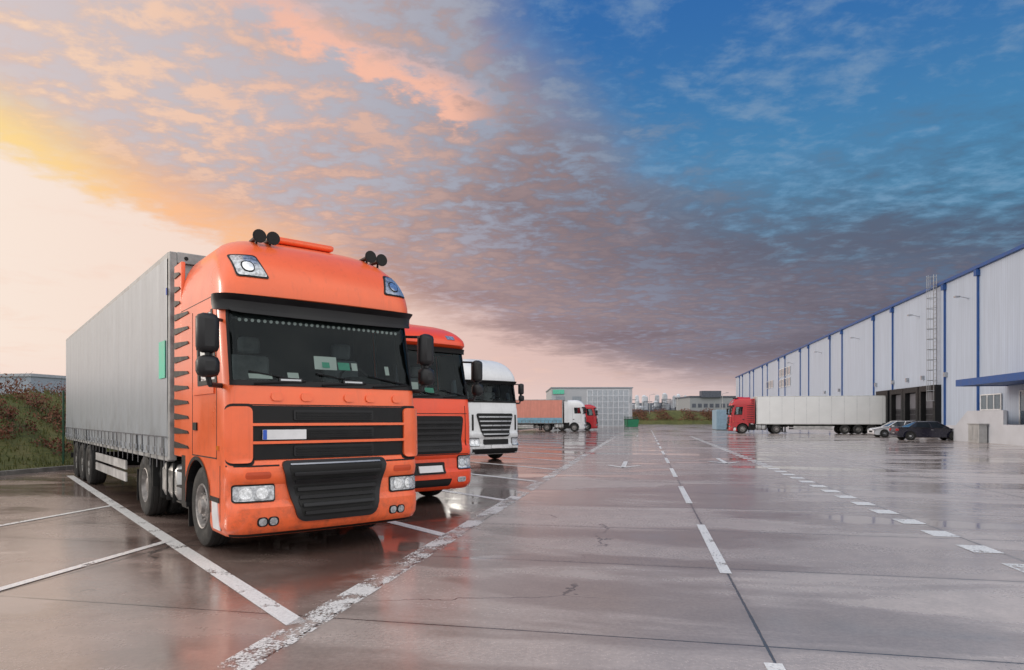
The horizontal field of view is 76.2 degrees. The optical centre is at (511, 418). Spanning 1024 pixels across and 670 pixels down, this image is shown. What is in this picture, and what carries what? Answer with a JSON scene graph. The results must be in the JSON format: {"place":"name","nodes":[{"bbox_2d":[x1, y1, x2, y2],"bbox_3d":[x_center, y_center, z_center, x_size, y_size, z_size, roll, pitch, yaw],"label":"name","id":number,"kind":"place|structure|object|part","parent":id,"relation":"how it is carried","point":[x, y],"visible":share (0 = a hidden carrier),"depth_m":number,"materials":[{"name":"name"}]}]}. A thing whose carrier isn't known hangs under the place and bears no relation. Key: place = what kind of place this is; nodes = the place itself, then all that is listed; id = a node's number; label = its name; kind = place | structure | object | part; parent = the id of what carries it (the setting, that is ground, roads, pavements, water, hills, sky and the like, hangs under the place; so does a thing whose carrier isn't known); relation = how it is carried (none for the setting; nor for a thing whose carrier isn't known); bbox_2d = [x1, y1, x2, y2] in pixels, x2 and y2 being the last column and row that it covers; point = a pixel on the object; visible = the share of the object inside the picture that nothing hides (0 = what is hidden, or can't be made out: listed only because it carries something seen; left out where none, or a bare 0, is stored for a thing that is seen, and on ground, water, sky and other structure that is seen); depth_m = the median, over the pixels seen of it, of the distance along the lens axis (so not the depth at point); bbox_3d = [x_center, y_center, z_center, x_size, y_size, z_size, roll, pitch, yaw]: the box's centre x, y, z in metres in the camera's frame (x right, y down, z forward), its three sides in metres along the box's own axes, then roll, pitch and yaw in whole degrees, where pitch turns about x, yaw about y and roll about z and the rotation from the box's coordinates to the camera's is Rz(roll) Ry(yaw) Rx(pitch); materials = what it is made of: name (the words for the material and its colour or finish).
{"place":"outdoors","nodes":[
{"label":"outdoors","id":0,"kind":"place"},
{"bbox_2d":[0,424,1023,669],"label":"concrete yard","id":1,"kind":"structure","parent":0,"point":[596,560],"depth_m":7.14,"materials":[{"name":"grey concrete"}]},
{"bbox_2d":[65,229,434,545],"bbox_3d":[-7.459,-0.395,14.415,3.060,4.090,16.777,0,0,-40],"label":"semi truck","id":2,"kind":"object","parent":1,"relation":"on","point":[258,383],"visible":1,"depth_m":8.55,"materials":[{"name":"orange paint"}]},
{"label":"side window","id":3,"kind":"part","parent":2,"relation":"part of","materials":[{"name":"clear glass"}]},
{"label":"side window","id":4,"kind":"part","parent":2,"relation":"part of","materials":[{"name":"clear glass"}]},
{"bbox_2d":[405,323,482,495],"bbox_3d":[-6.980,-0.395,18.533,3.060,4.090,16.743,0,0,-40],"label":"semi truck","id":5,"kind":"object","parent":1,"relation":"on","point":[442,457],"visible":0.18,"depth_m":12.69,"materials":[{"name":"red paint"}]},
{"label":"side window","id":6,"kind":"part","parent":5,"relation":"part of","materials":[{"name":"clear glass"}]},
{"bbox_2d":[463,359,523,458],"bbox_3d":[-5.913,-0.395,31.537,3.060,4.090,16.734,0,0,-40],"label":"semi truck","id":7,"kind":"object","parent":1,"relation":"on","point":[493,433],"visible":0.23,"depth_m":25.37,"materials":[{"name":"white paint"}]},
{"label":"side window","id":8,"kind":"part","parent":7,"relation":"part of","materials":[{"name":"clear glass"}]},
{"bbox_2d":[0,430,1023,669],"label":"road markings","id":9,"kind":"object","parent":1,"relation":"on","point":[283,615],"visible":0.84,"depth_m":7.79,"materials":[{"name":"white paint"}]},
{"bbox_2d":[516,399,586,430],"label":"semi truck","id":10,"kind":"object","parent":1,"relation":"on","point":[548,414],"visible":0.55,"depth_m":83.56,"materials":[{"name":"white paint"}]},
{"bbox_2d":[517,401,597,429],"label":"semi truck","id":11,"kind":"object","parent":1,"relation":"on","point":[592,421],"visible":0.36,"depth_m":90.00,"materials":[{"name":"paint"}]},
{"bbox_2d":[546,387,632,424],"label":"storage hall","id":12,"kind":"structure","parent":1,"relation":"on","point":[571,393],"depth_m":158.00,"materials":[{"name":"metal"}]},
{"bbox_2d":[587,390,628,427],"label":"trailer","id":13,"kind":"object","parent":1,"relation":"on","point":[608,404],"visible":0.81,"depth_m":121.09,"materials":[{"name":"white metal"}]},
{"bbox_2d":[624,416,638,428],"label":"fence","id":14,"kind":"object","parent":1,"relation":"on","point":[627,421],"visible":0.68,"depth_m":110.48,"materials":[{"name":"green metal"}]},
{"bbox_2d":[625,419,638,426],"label":"green dumpster","id":15,"kind":"object","parent":1,"relation":"on","point":[633,422],"visible":0.98,"depth_m":111.34,"materials":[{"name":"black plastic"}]},
{"bbox_2d":[712,410,728,429],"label":"shipping container","id":16,"kind":"object","parent":1,"relation":"on","point":[719,419],"visible":0.57,"depth_m":91.92,"materials":[{"name":"metal"}]},
{"bbox_2d":[726,395,885,433],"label":"semi truck","id":17,"kind":"object","parent":1,"relation":"on","point":[840,414],"visible":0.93,"depth_m":70.44,"materials":[{"name":"paint"}]},
{"bbox_2d":[735,244,1023,445],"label":"warehouse","id":18,"kind":"structure","parent":1,"relation":"on","point":[949,352],"depth_m":56.77,"materials":[{"name":"white corrugated metal cladding"},{"name":"blue metal"},{"name":"concrete"}]},
{"bbox_2d":[766,366,1023,423],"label":"windows","id":19,"kind":"structure","parent":18,"relation":"in","point":[987,401],"depth_m":48.37,"materials":[{"name":"clear glass"}]},
{"bbox_2d":[896,392,932,414],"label":"dock doors","id":20,"kind":"structure","parent":18,"relation":"in","point":[929,403],"depth_m":62.37,"materials":[{"name":"white metal"}]},
{"bbox_2d":[867,421,909,436],"bbox_3d":[34.301,0.939,58.300,4.227,1.478,1.960,0,0,11],"label":"parked car","id":21,"kind":"object","parent":1,"relation":"on","point":[882,430],"visible":0.45,"depth_m":57.81,"materials":[{"name":"silver metal"}]},
{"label":"car windows","id":22,"kind":"part","parent":21,"relation":"part of","materials":[{"name":"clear glass"}]},
{"bbox_2d":[889,421,953,440],"bbox_3d":[31.898,0.939,50.200,4.777,1.478,1.960,0,0,11],"label":"parked car","id":23,"kind":"object","parent":1,"relation":"on","point":[911,430],"visible":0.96,"depth_m":49.62,"materials":[{"name":"black paint"}]},
{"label":"car windows","id":24,"kind":"part","parent":23,"relation":"part of","materials":[{"name":"black glass"}]},
{"bbox_2d":[0,0,1023,402],"label":"sky","id":25,"kind":"structure","parent":0,"point":[655,197],"materials":[{"name":"blue"}]},
{"bbox_2d":[632,408,735,423],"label":"distant bank","id":26,"kind":"structure","parent":0,"point":[688,416],"depth_m":187.40,"materials":[{"name":"green plant"}]},
{"bbox_2d":[675,391,735,411],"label":"office building","id":27,"kind":"structure","parent":0,"point":[703,400],"depth_m":235.00,"materials":[{"name":"grey concrete"}]},
{"label":"ground","id":28,"kind":"structure","parent":0,"visible":0},
{"bbox_2d":[0,373,65,395],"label":"factory","id":29,"kind":"structure","parent":28,"relation":"on","point":[44,379],"depth_m":89.92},
{"bbox_2d":[0,390,71,465],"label":"fence","id":30,"kind":"object","parent":28,"relation":"on","point":[63,425],"visible":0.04,"depth_m":21.97,"materials":[{"name":"green metal"}]},
{"bbox_2d":[0,372,117,470],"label":"grass bank","id":31,"kind":"structure","parent":28,"relation":"on","point":[43,416],"depth_m":23.22,"materials":[{"name":"green plant"}]},
{"bbox_2d":[0,427,542,475],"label":"kerb","id":32,"kind":"structure","parent":28,"relation":"on","point":[32,470],"depth_m":20.00,"materials":[{"name":"concrete"}]},
{"bbox_2d":[632,393,685,411],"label":"processing plant","id":33,"kind":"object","parent":28,"relation":"on","point":[668,404],"visible":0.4,"depth_m":264.35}
]}

